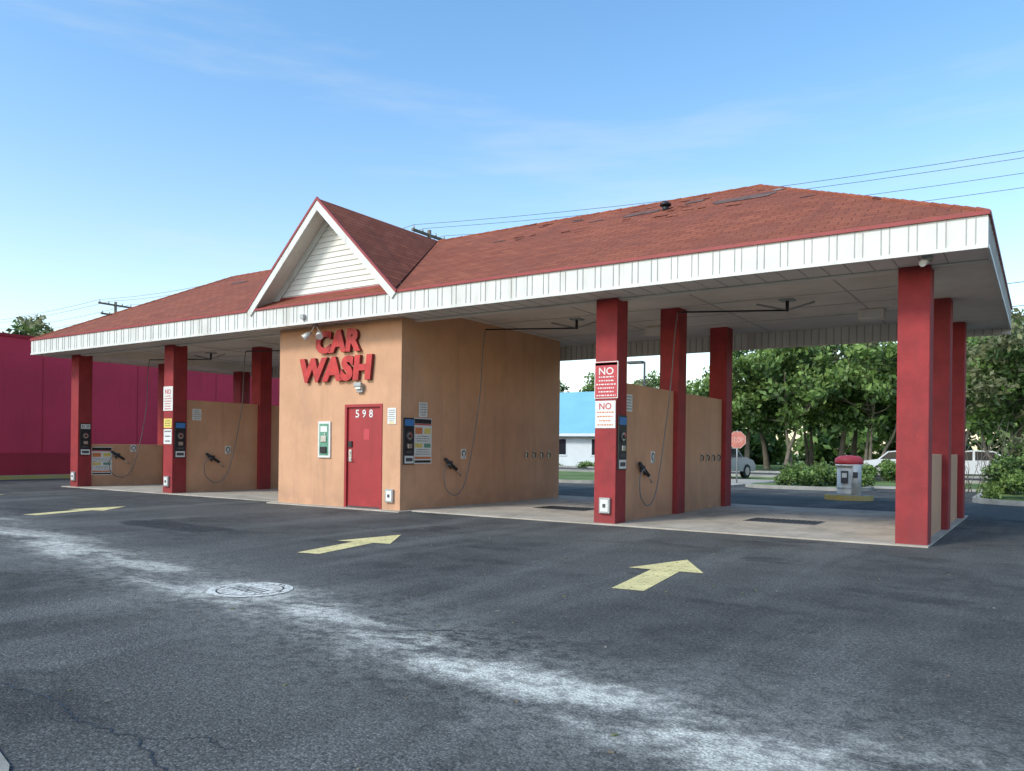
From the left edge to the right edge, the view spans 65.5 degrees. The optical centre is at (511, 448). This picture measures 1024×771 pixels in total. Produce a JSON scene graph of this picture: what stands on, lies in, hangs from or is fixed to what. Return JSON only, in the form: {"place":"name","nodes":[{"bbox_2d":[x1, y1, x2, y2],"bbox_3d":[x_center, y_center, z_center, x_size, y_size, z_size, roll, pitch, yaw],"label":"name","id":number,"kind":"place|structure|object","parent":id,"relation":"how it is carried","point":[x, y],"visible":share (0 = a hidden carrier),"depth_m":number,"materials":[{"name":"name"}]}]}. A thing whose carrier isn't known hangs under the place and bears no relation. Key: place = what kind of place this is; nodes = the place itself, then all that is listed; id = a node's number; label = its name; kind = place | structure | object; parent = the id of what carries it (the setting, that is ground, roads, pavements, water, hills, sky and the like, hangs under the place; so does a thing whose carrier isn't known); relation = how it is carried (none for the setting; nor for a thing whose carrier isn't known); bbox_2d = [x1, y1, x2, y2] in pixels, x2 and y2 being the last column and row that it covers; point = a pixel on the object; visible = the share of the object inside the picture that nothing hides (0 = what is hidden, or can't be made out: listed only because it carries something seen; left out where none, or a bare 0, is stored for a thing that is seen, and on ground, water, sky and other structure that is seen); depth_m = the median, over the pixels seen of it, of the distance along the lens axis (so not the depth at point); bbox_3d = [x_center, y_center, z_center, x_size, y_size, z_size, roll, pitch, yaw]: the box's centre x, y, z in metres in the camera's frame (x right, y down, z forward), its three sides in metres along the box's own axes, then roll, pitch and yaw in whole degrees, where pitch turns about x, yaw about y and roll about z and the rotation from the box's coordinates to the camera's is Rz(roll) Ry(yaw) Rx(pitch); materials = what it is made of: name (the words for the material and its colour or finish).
{"place":"outdoors","nodes":[
{"label":"outdoors","id":0,"kind":"place"},
{"bbox_2d":[280,225,400,300],"bbox_3d":[-3.699,-4.096,16.511,3.868,1.840,0.030,1,0,34],"label":"gable siding","id":1,"kind":"object","parent":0,"point":[332,264],"visible":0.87,"depth_m":16.58,"materials":[{"name":"white wood"}]},
{"bbox_2d":[0,478,1023,770],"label":"asphalt lot","id":2,"kind":"structure","parent":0,"point":[816,656],"depth_m":5.14,"materials":[{"name":"grey asphalt"}]},
{"bbox_2d":[0,752,9,770],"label":"concrete edge","id":3,"kind":"object","parent":2,"relation":"on","point":[4,765],"visible":1,"depth_m":3.06,"materials":[{"name":"grey concrete"}]},
{"bbox_2d":[23,506,123,514],"bbox_3d":[-8.074,1.147,14.913,0.780,0.001,2.238,1,0,29],"label":"painted arrow","id":4,"kind":"object","parent":2,"relation":"on","point":[100,509],"visible":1,"depth_m":14.87,"materials":[{"name":"yellow paint"}]},
{"bbox_2d":[0,332,279,479],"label":"magenta store","id":5,"kind":"structure","parent":2,"relation":"on","point":[35,416],"depth_m":29.16,"materials":[{"name":"paint"}]},
{"bbox_2d":[122,520,234,531],"bbox_3d":[-5.265,1.182,12.305,2.629,0.001,0.730,1,0,34],"label":"tar patch","id":6,"kind":"object","parent":2,"relation":"on","point":[169,523],"visible":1,"depth_m":12.18,"materials":[{"name":"black asphalt"}]},
{"bbox_2d":[0,629,464,770],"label":"asphalt cracks","id":7,"kind":"object","parent":2,"relation":"on","point":[111,729],"visible":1,"depth_m":3.49,"materials":[{"name":"black asphalt"}]},
{"bbox_2d":[206,582,292,596],"bbox_3d":[-2.268,1.215,6.899,0.720,0.007,0.720,1,0,34],"label":"manhole cover","id":8,"kind":"object","parent":2,"relation":"on","point":[252,589],"visible":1,"depth_m":6.87,"materials":[{"name":"grey metal"}]},
{"bbox_2d":[300,535,399,553],"bbox_3d":[-2.002,1.221,10.348,0.807,0.001,2.214,1,0,34],"label":"painted arrow","id":9,"kind":"object","parent":2,"relation":"on","point":[357,542],"visible":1,"depth_m":10.33,"materials":[{"name":"yellow paint"}]},
{"bbox_2d":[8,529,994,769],"bbox_3d":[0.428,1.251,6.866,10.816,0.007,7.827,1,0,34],"label":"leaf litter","id":10,"kind":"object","parent":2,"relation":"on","point":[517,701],"visible":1,"depth_m":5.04,"materials":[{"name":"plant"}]},
{"bbox_2d":[61,484,967,547],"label":"wash bay slab","id":11,"kind":"structure","parent":2,"relation":"on","point":[852,526],"depth_m":14.95,"materials":[{"name":"concrete"}]},
{"bbox_2d":[278,317,559,510],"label":"equipment room walls","id":12,"kind":"structure","parent":11,"relation":"on","point":[435,365],"depth_m":17.11,"materials":[{"name":"beige paint"}]},
{"bbox_2d":[318,421,330,457],"bbox_3d":[-3.938,-0.198,16.674,0.360,0.760,0.069,1,0,34],"label":"change machine","id":13,"kind":"object","parent":12,"relation":"attached to","point":[324,439],"visible":1,"depth_m":16.65,"materials":[{"name":"green metal"}]},
{"bbox_2d":[300,328,374,382],"bbox_3d":[-3.642,-1.930,16.491,2.120,1.070,0.090,1,0,34],"label":"car wash lettering","id":14,"kind":"object","parent":12,"relation":"attached to","point":[316,368],"visible":0.99,"depth_m":16.38},
{"bbox_2d":[353,382,363,392],"bbox_3d":[-3.086,-1.238,16.077,0.200,0.200,0.129,1,0,34],"label":"wall lamp","id":15,"kind":"object","parent":12,"relation":"attached to","point":[359,386],"visible":1,"depth_m":16.04,"materials":[{"name":"white metal"}]},
{"bbox_2d":[344,404,382,508],"bbox_3d":[-2.995,0.153,16.112,1.040,2.120,0.151,1,0,34],"label":"door","id":16,"kind":"structure","parent":12,"relation":"attached to","point":[363,456],"depth_m":16.13,"materials":[{"name":"red metal"}]},
{"bbox_2d":[385,489,393,502],"bbox_3d":[-2.413,0.921,15.647,0.200,0.260,0.065,1,0,34],"label":"electrical box","id":17,"kind":"object","parent":12,"relation":"attached to","point":[389,495],"visible":1,"depth_m":15.61,"materials":[{"name":"white plastic"}]},
{"bbox_2d":[387,408,395,423],"bbox_3d":[-2.363,-0.649,15.657,0.220,0.320,0.009,1,0,34],"label":"notice sign","id":18,"kind":"object","parent":12,"relation":"attached to","point":[391,415],"visible":1,"depth_m":15.65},
{"bbox_2d":[403,418,413,464],"bbox_3d":[-2.018,-0.155,15.696,0.076,0.920,0.300,1,0,34],"label":"coin control panel","id":19,"kind":"object","parent":12,"relation":"attached to","point":[408,440],"visible":1,"depth_m":15.67,"materials":[{"name":"black plastic"}]},
{"bbox_2d":[414,418,431,463],"bbox_3d":[-1.799,-0.162,16.080,0.009,0.920,0.550,1,0,34],"label":"instruction sign","id":20,"kind":"object","parent":12,"relation":"attached to","point":[422,440],"visible":1,"depth_m":16.07,"materials":[{"name":"white plastic"}]},
{"bbox_2d":[419,402,427,416],"bbox_3d":[-1.791,-0.792,16.080,0.009,0.300,0.260,1,0,34],"label":"notice sign","id":21,"kind":"object","parent":12,"relation":"attached to","point":[423,406],"visible":1,"depth_m":16.08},
{"bbox_2d":[525,451,550,457],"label":"floor mat clips","id":22,"kind":"object","parent":12,"relation":"attached to","point":[534,455],"visible":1,"depth_m":19.58,"materials":[{"name":"silver metal"}]},
{"bbox_2d":[70,265,966,544],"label":"columns","id":23,"kind":"structure","parent":11,"relation":"on","point":[932,347],"depth_m":13.48,"materials":[{"name":"red paint"}]},
{"bbox_2d":[71,471,75,480],"bbox_3d":[-12.574,0.776,22.811,0.200,0.260,0.065,1,0,34],"label":"electrical box","id":24,"kind":"object","parent":23,"relation":"attached to","point":[73,476],"visible":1,"depth_m":22.77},
{"bbox_2d":[80,423,90,454],"bbox_3d":[-12.248,-0.280,22.883,0.076,0.920,0.300,1,0,34],"label":"coin control panel","id":25,"kind":"object","parent":23,"relation":"attached to","point":[85,438],"visible":1,"depth_m":22.88,"materials":[{"name":"black plastic"}]},
{"bbox_2d":[163,476,169,485],"bbox_3d":[-8.810,0.822,20.291,0.200,0.260,0.065,1,0,34],"label":"electrical box","id":26,"kind":"object","parent":23,"relation":"attached to","point":[166,480],"visible":1,"depth_m":20.26,"materials":[{"name":"white plastic"}]},
{"bbox_2d":[163,386,172,410],"bbox_3d":[-8.771,-1.287,20.312,0.400,0.620,0.009,1,0,34],"label":"warning sign","id":27,"kind":"object","parent":23,"relation":"attached to","point":[168,399],"visible":1,"depth_m":20.30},
{"bbox_2d":[164,429,171,443],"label":"notice sign","id":28,"kind":"object","parent":23,"relation":"attached to","point":[167,436],"visible":1,"depth_m":20.30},
{"bbox_2d":[164,418,171,427],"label":"notice sign","id":29,"kind":"object","parent":23,"relation":"attached to","point":[168,423],"visible":1,"depth_m":20.29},
{"bbox_2d":[174,422,185,457],"bbox_3d":[-8.468,-0.234,20.352,0.076,0.920,0.300,1,0,34],"label":"coin control panel","id":30,"kind":"object","parent":23,"relation":"attached to","point":[180,440],"visible":1,"depth_m":20.34,"materials":[{"name":"black plastic"}]},
{"bbox_2d":[42,248,1007,375],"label":"soffit","id":31,"kind":"structure","parent":23,"relation":"on","point":[840,295],"depth_m":15.10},
{"bbox_2d":[109,352,224,477],"bbox_3d":[-10.304,-1.025,24.068,3.254,3.800,0.772,1,0,-7],"label":"spray wand and hose","id":32,"kind":"object","parent":31,"relation":"hanging from","point":[132,449],"visible":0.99,"depth_m":24.08,"materials":[{"name":"black plastic"}]},
{"bbox_2d":[204,350,279,482],"bbox_3d":[-6.524,-0.979,21.537,3.254,3.800,0.772,1,0,-7],"label":"spray wand and hose","id":33,"kind":"object","parent":31,"relation":"hanging from","point":[227,451],"visible":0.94,"depth_m":21.66,"materials":[{"name":"black plastic"}]},
{"bbox_2d":[300,314,322,340],"bbox_3d":[-4.164,-2.504,16.531,0.473,0.494,0.472,1,0,-14],"label":"flood lamp","id":34,"kind":"object","parent":31,"relation":"hanging from","point":[307,335],"visible":1,"depth_m":16.54,"materials":[{"name":"white metal"}]},
{"bbox_2d":[246,196,396,315],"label":"gable rake trim","id":35,"kind":"structure","parent":31,"relation":"on","point":[319,217],"depth_m":16.64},
{"bbox_2d":[31,184,990,338],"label":"roof shingles","id":36,"kind":"object","parent":31,"relation":"on","point":[404,257],"visible":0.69,"depth_m":14.91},
{"bbox_2d":[232,186,811,283],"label":"bare roof patches","id":37,"kind":"object","parent":36,"relation":"on","point":[739,198],"visible":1,"depth_m":14.48,"materials":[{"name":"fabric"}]},
{"bbox_2d":[514,189,763,239],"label":"lifted shingle tabs","id":38,"kind":"object","parent":36,"relation":"on","point":[638,210],"visible":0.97,"depth_m":15.34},
{"bbox_2d":[660,201,670,210],"bbox_3d":[2.943,-4.642,15.277,0.213,0.210,0.213,1,0,34],"label":"roof vent","id":39,"kind":"object","parent":36,"relation":"on","point":[665,205],"visible":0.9,"depth_m":15.22,"materials":[{"name":"black plastic"}]},
{"bbox_2d":[443,318,595,495],"bbox_3d":[0.165,-0.897,17.058,3.254,3.800,0.772,1,0,-7],"label":"spray wand and hose","id":40,"kind":"object","parent":31,"relation":"hanging from","point":[450,464],"visible":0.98,"depth_m":17.09,"materials":[{"name":"black plastic"}]},
{"bbox_2d":[30,210,1012,377],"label":"fascia","id":41,"kind":"structure","parent":31,"relation":"attached to","point":[955,232],"depth_m":13.30,"materials":[{"name":"white metal"}]},
{"bbox_2d":[645,326,659,336],"bbox_3d":[3.261,-2.658,17.990,0.450,0.195,0.310,1,0,34],"label":"ceiling lamp","id":42,"kind":"object","parent":31,"relation":"attached to","point":[652,331],"visible":0.56,"depth_m":17.89,"materials":[{"name":"white plastic"}]},
{"bbox_2d":[638,298,814,505],"bbox_3d":[3.821,-0.852,14.611,3.254,3.800,0.772,1,0,-7],"label":"spray wand and hose","id":43,"kind":"object","parent":31,"relation":"hanging from","point":[643,469],"visible":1,"depth_m":14.64,"materials":[{"name":"black plastic"}]},
{"bbox_2d":[858,308,885,320],"bbox_3d":[7.000,-2.612,15.486,0.450,0.195,0.310,1,0,34],"label":"ceiling lamp","id":44,"kind":"object","parent":31,"relation":"attached to","point":[873,314],"visible":1,"depth_m":15.37,"materials":[{"name":"white plastic"}]},
{"bbox_2d":[919,255,932,266],"bbox_3d":[5.326,-2.409,10.251,0.143,0.151,0.211,1,0,34],"label":"security camera","id":45,"kind":"object","parent":31,"relation":"attached to","point":[925,261],"visible":1,"depth_m":10.21,"materials":[{"name":"white plastic"}]},
{"bbox_2d":[599,498,610,513],"bbox_3d":[1.552,0.949,13.354,0.200,0.260,0.065,1,0,34],"label":"electrical box","id":46,"kind":"object","parent":23,"relation":"attached to","point":[604,505],"visible":1,"depth_m":13.32,"materials":[{"name":"white plastic"}]},
{"bbox_2d":[595,400,615,427],"bbox_3d":[1.567,-0.581,13.386,0.380,0.460,0.009,1,0,34],"label":"warning sign","id":47,"kind":"object","parent":23,"relation":"attached to","point":[605,414],"visible":1,"depth_m":13.38,"materials":[{"name":"white metal"}]},
{"bbox_2d":[594,361,617,398],"bbox_3d":[1.583,-1.161,13.380,0.440,0.620,0.009,1,0,34],"label":"warning sign","id":48,"kind":"object","parent":23,"relation":"attached to","point":[606,380],"visible":1,"depth_m":13.37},
{"bbox_2d":[617,415,626,469],"bbox_3d":[1.877,-0.107,13.426,0.076,0.920,0.300,1,0,34],"label":"coin control panel","id":49,"kind":"object","parent":23,"relation":"attached to","point":[622,443],"visible":1,"depth_m":13.39,"materials":[{"name":"black plastic"}]},
{"bbox_2d":[91,383,957,535],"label":"bay divider walls","id":50,"kind":"structure","parent":11,"relation":"on","point":[214,430],"depth_m":17.40,"materials":[{"name":"beige paint"}]},
{"bbox_2d":[91,447,111,474],"bbox_3d":[-12.060,0.353,23.413,0.009,0.820,0.620,1,0,34],"label":"instruction sign","id":51,"kind":"object","parent":50,"relation":"attached to","point":[101,457],"visible":1,"depth_m":23.40,"materials":[{"name":"white plastic"}]},
{"bbox_2d":[192,409,200,420],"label":"notice sign","id":52,"kind":"object","parent":50,"relation":"attached to","point":[196,414],"visible":1,"depth_m":20.87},
{"bbox_2d":[627,394,631,411],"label":"notice sign","id":53,"kind":"object","parent":50,"relation":"attached to","point":[629,402],"visible":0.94,"depth_m":13.91,"materials":[{"name":"white metal"}]},
{"bbox_2d":[700,453,720,461],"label":"floor mat clips","id":54,"kind":"object","parent":50,"relation":"attached to","point":[707,459],"visible":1,"depth_m":17.12,"materials":[{"name":"silver metal"}]},
{"bbox_2d":[612,560,702,590],"bbox_3d":[1.492,1.264,8.149,0.793,0.001,2.220,1,0,34],"label":"painted arrow","id":55,"kind":"object","parent":2,"relation":"on","point":[658,574],"visible":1,"depth_m":8.09,"materials":[{"name":"yellow paint"}]},
{"bbox_2d":[745,482,873,490],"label":"planted island","id":56,"kind":"structure","parent":2,"relation":"on","point":[793,486],"depth_m":27.02,"materials":[{"name":"concrete"}]},
{"bbox_2d":[774,460,833,486],"bbox_3d":[10.257,0.900,27.783,1.886,1.083,2.293,1,0,34],"label":"shrub","id":57,"kind":"object","parent":56,"relation":"on","point":[815,475],"visible":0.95,"depth_m":27.40,"materials":[{"name":"green plant"}]},
{"bbox_2d":[823,466,875,486],"bbox_3d":[11.671,1.013,27.597,1.687,0.872,1.143,1,0,2],"label":"shrub","id":58,"kind":"object","parent":56,"relation":"on","point":[867,482],"visible":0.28,"depth_m":27.32,"materials":[{"name":"green plant"}]},
{"bbox_2d":[824,455,873,500],"bbox_3d":[9.024,0.775,21.330,1.240,1.210,1.040,1,0,34],"label":"vacuum station","id":59,"kind":"object","parent":2,"relation":"on","point":[849,477],"visible":1,"depth_m":21.04,"materials":[{"name":"grey metal"}]},
{"bbox_2d":[972,492,1023,505],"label":"planting bed","id":60,"kind":"object","parent":2,"relation":"on","point":[1009,499],"visible":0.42,"depth_m":20.41,"materials":[{"name":"concrete"}]},
{"bbox_2d":[965,418,1023,494],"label":"bare shrub","id":61,"kind":"object","parent":60,"relation":"on","point":[985,460],"visible":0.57,"depth_m":23.65,"materials":[{"name":"brown plant"}]},
{"bbox_2d":[975,452,1023,498],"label":"shrub","id":62,"kind":"object","parent":60,"relation":"on","point":[1008,475],"visible":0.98,"depth_m":20.82,"materials":[{"name":"green plant"}]},
{"bbox_2d":[986,432,1023,494],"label":"shrub","id":63,"kind":"object","parent":60,"relation":"on","point":[1018,449],"visible":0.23,"depth_m":22.61,"materials":[{"name":"green plant"}]},
{"bbox_2d":[0,0,1023,453],"label":"sky","id":64,"kind":"structure","parent":0,"point":[147,147],"materials":[{"name":"blue"}]},
{"bbox_2d":[559,475,593,483],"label":"grass island","id":65,"kind":"structure","parent":0,"point":[575,479],"depth_m":30.62,"materials":[{"name":"plant"}]},
{"bbox_2d":[559,467,985,480],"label":"road","id":66,"kind":"structure","parent":0,"point":[977,479],"depth_m":46.52,"materials":[{"name":"grey asphalt"}]},
{"bbox_2d":[731,447,755,477],"bbox_3d":[9.637,0.637,37.594,1.780,1.459,4.530,1,0,44],"label":"parked car","id":67,"kind":"object","parent":66,"relation":"on","point":[746,466],"visible":0.27,"depth_m":37.75,"materials":[{"name":"silver metal"}]},
{"bbox_2d":[559,466,987,483],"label":"kerb","id":68,"kind":"structure","parent":66,"relation":"on","point":[760,475],"depth_m":45.94,"materials":[{"name":"concrete"}]},
{"bbox_2d":[863,451,895,476],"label":"parked car","id":69,"kind":"object","parent":66,"relation":"on","point":[891,455],"visible":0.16,"depth_m":41.82,"materials":[{"name":"white metal"}]},
{"bbox_2d":[965,450,1000,474],"bbox_3d":[22.090,0.789,37.675,4.530,1.459,1.780,1,0,31],"label":"parked car","id":70,"kind":"object","parent":66,"relation":"on","point":[971,456],"visible":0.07,"depth_m":37.06,"materials":[{"name":"white metal"}]},
{"bbox_2d":[559,454,986,488],"bbox_3d":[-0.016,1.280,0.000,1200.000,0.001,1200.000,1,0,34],"label":"ground","id":71,"kind":"structure","parent":0,"point":[760,467],"depth_m":41.32,"materials":[{"name":"green plant"}]},
{"bbox_2d":[2,314,54,336],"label":"oak tree","id":72,"kind":"object","parent":71,"relation":"on","point":[29,327],"visible":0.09,"depth_m":49.58,"materials":[{"name":"green plant"}]},
{"bbox_2d":[98,300,130,314],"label":"utility pole","id":73,"kind":"object","parent":71,"relation":"on","point":[115,305],"visible":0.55,"depth_m":59.59,"materials":[{"name":"brown wood"}]},
{"bbox_2d":[2,151,1023,329],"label":"power lines","id":74,"kind":"object","parent":73,"relation":"attached to","point":[659,201],"visible":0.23,"depth_m":32.55,"materials":[{"name":"black metal"}]},
{"bbox_2d":[411,225,444,239],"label":"utility pole","id":75,"kind":"object","parent":71,"relation":"on","point":[428,234],"visible":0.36,"depth_m":40.35,"materials":[{"name":"brown wood"}]},
{"bbox_2d":[560,380,569,392],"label":"oak tree","id":76,"kind":"object","parent":71,"relation":"on","point":[562,387],"visible":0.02,"depth_m":82.39,"materials":[{"name":"green plant"}]},
{"bbox_2d":[559,391,594,465],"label":"blue roof building","id":77,"kind":"structure","parent":71,"relation":"on","point":[577,429],"depth_m":57.02,"materials":[{"name":"white paint"}]},
{"bbox_2d":[576,460,592,467],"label":"shrub","id":78,"kind":"object","parent":71,"relation":"on","point":[585,463],"visible":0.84,"depth_m":55.11,"materials":[{"name":"green plant"}]},
{"bbox_2d":[579,371,594,391],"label":"oak tree","id":79,"kind":"object","parent":71,"relation":"on","point":[588,387],"visible":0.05,"depth_m":79.66,"materials":[{"name":"green plant"}]},
{"bbox_2d":[627,361,645,385],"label":"street lamp","id":80,"kind":"object","parent":71,"relation":"on","point":[639,362],"visible":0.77,"depth_m":42.46,"materials":[{"name":"grey metal"}]},
{"bbox_2d":[634,378,654,387],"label":"oak tree","id":81,"kind":"object","parent":71,"relation":"on","point":[647,384],"visible":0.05,"depth_m":72.91,"materials":[{"name":"green plant"}]},
{"bbox_2d":[632,370,686,388],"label":"oak tree","id":82,"kind":"object","parent":71,"relation":"on","point":[655,380],"visible":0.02,"depth_m":80.61,"materials":[{"name":"green plant"}]},
{"bbox_2d":[687,380,700,394],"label":"oak tree","id":83,"kind":"object","parent":71,"relation":"on","point":[690,384],"depth_m":74.55,"materials":[{"name":"green plant"}]},
{"bbox_2d":[686,375,760,431],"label":"oak tree","id":84,"kind":"object","parent":71,"relation":"on","point":[704,389],"visible":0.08,"depth_m":52.25,"materials":[{"name":"green plant"}]},
{"bbox_2d":[690,388,756,432],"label":"oak tree","id":85,"kind":"object","parent":71,"relation":"on","point":[734,425],"visible":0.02,"depth_m":61.99,"materials":[{"name":"green plant"}]},
{"bbox_2d":[694,349,801,458],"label":"oak tree","id":86,"kind":"object","parent":71,"relation":"on","point":[739,389],"visible":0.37,"depth_m":51.69,"materials":[{"name":"green plant"}]},
{"bbox_2d":[739,348,789,468],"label":"oak tree","id":87,"kind":"object","parent":71,"relation":"on","point":[766,464],"visible":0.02,"depth_m":60.42,"materials":[{"name":"green plant"}]},
{"bbox_2d":[749,345,843,469],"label":"oak tree","id":88,"kind":"object","parent":71,"relation":"on","point":[809,459],"visible":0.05,"depth_m":58.10,"materials":[{"name":"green plant"}]},
{"bbox_2d":[733,346,862,468],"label":"oak tree","id":89,"kind":"object","parent":71,"relation":"on","point":[809,395],"visible":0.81,"depth_m":49.89,"materials":[{"name":"green plant"}]},
{"bbox_2d":[792,342,892,471],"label":"oak tree","id":90,"kind":"object","parent":71,"relation":"on","point":[837,357],"visible":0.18,"depth_m":51.56,"materials":[{"name":"green plant"}]},
{"bbox_2d":[813,341,896,460],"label":"oak tree","id":91,"kind":"object","parent":71,"relation":"on","point":[881,389],"visible":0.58,"depth_m":48.55,"materials":[{"name":"green plant"}]},
{"bbox_2d":[835,344,887,455],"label":"oak tree","id":92,"kind":"object","parent":71,"relation":"on","point":[854,446],"visible":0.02,"depth_m":59.84,"materials":[{"name":"green plant"}]},
{"bbox_2d":[732,414,1023,465],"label":"distant trees","id":93,"kind":"object","parent":71,"relation":"on","point":[826,444],"visible":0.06,"depth_m":78.96,"materials":[{"name":"green plant"}]},
{"bbox_2d":[862,458,895,480],"bbox_3d":[16.834,0.980,36.364,2.307,1.137,2.898,1,0,34],"label":"shrub","id":94,"kind":"object","parent":71,"relation":"on","point":[887,468],"visible":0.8,"depth_m":35.54,"materials":[{"name":"green plant"}]},
{"bbox_2d":[865,342,896,450],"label":"oak tree","id":95,"kind":"object","parent":71,"relation":"on","point":[893,423],"visible":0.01,"depth_m":56.83,"materials":[{"name":"green plant"}]},
{"bbox_2d":[866,353,896,419],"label":"oak tree","id":96,"kind":"object","parent":71,"relation":"on","point":[878,408],"visible":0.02,"depth_m":52.28,"materials":[{"name":"green plant"}]},
{"bbox_2d":[888,336,1023,475],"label":"oak tree","id":97,"kind":"object","parent":71,"relation":"on","point":[970,430],"visible":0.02,"depth_m":47.25,"materials":[{"name":"green plant"}]},
{"bbox_2d":[966,315,1023,470],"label":"oak tree","id":98,"kind":"object","parent":71,"relation":"on","point":[997,391],"visible":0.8,"depth_m":28.61,"materials":[{"name":"green plant"}]},
{"bbox_2d":[974,308,1023,448],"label":"oak tree","id":99,"kind":"object","parent":71,"relation":"on","point":[1019,316],"visible":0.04,"depth_m":49.29,"materials":[{"name":"green plant"}]},
{"bbox_2d":[1000,402,1023,422],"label":"oak tree","id":100,"kind":"object","parent":71,"relation":"on","point":[1017,411],"visible":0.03,"depth_m":47.10,"materials":[{"name":"green plant"}]},
{"bbox_2d":[731,479,982,491],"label":"pavement","id":101,"kind":"structure","parent":0,"point":[740,481],"depth_m":32.10,"materials":[{"name":"concrete"}]},
{"bbox_2d":[731,430,745,482],"bbox_3d":[8.916,0.334,31.566,0.665,2.150,0.073,1,0,19],"label":"stop sign","id":102,"kind":"object","parent":101,"relation":"on","point":[738,439],"visible":0.8,"depth_m":31.54,"materials":[{"name":"red metal"}]}
]}

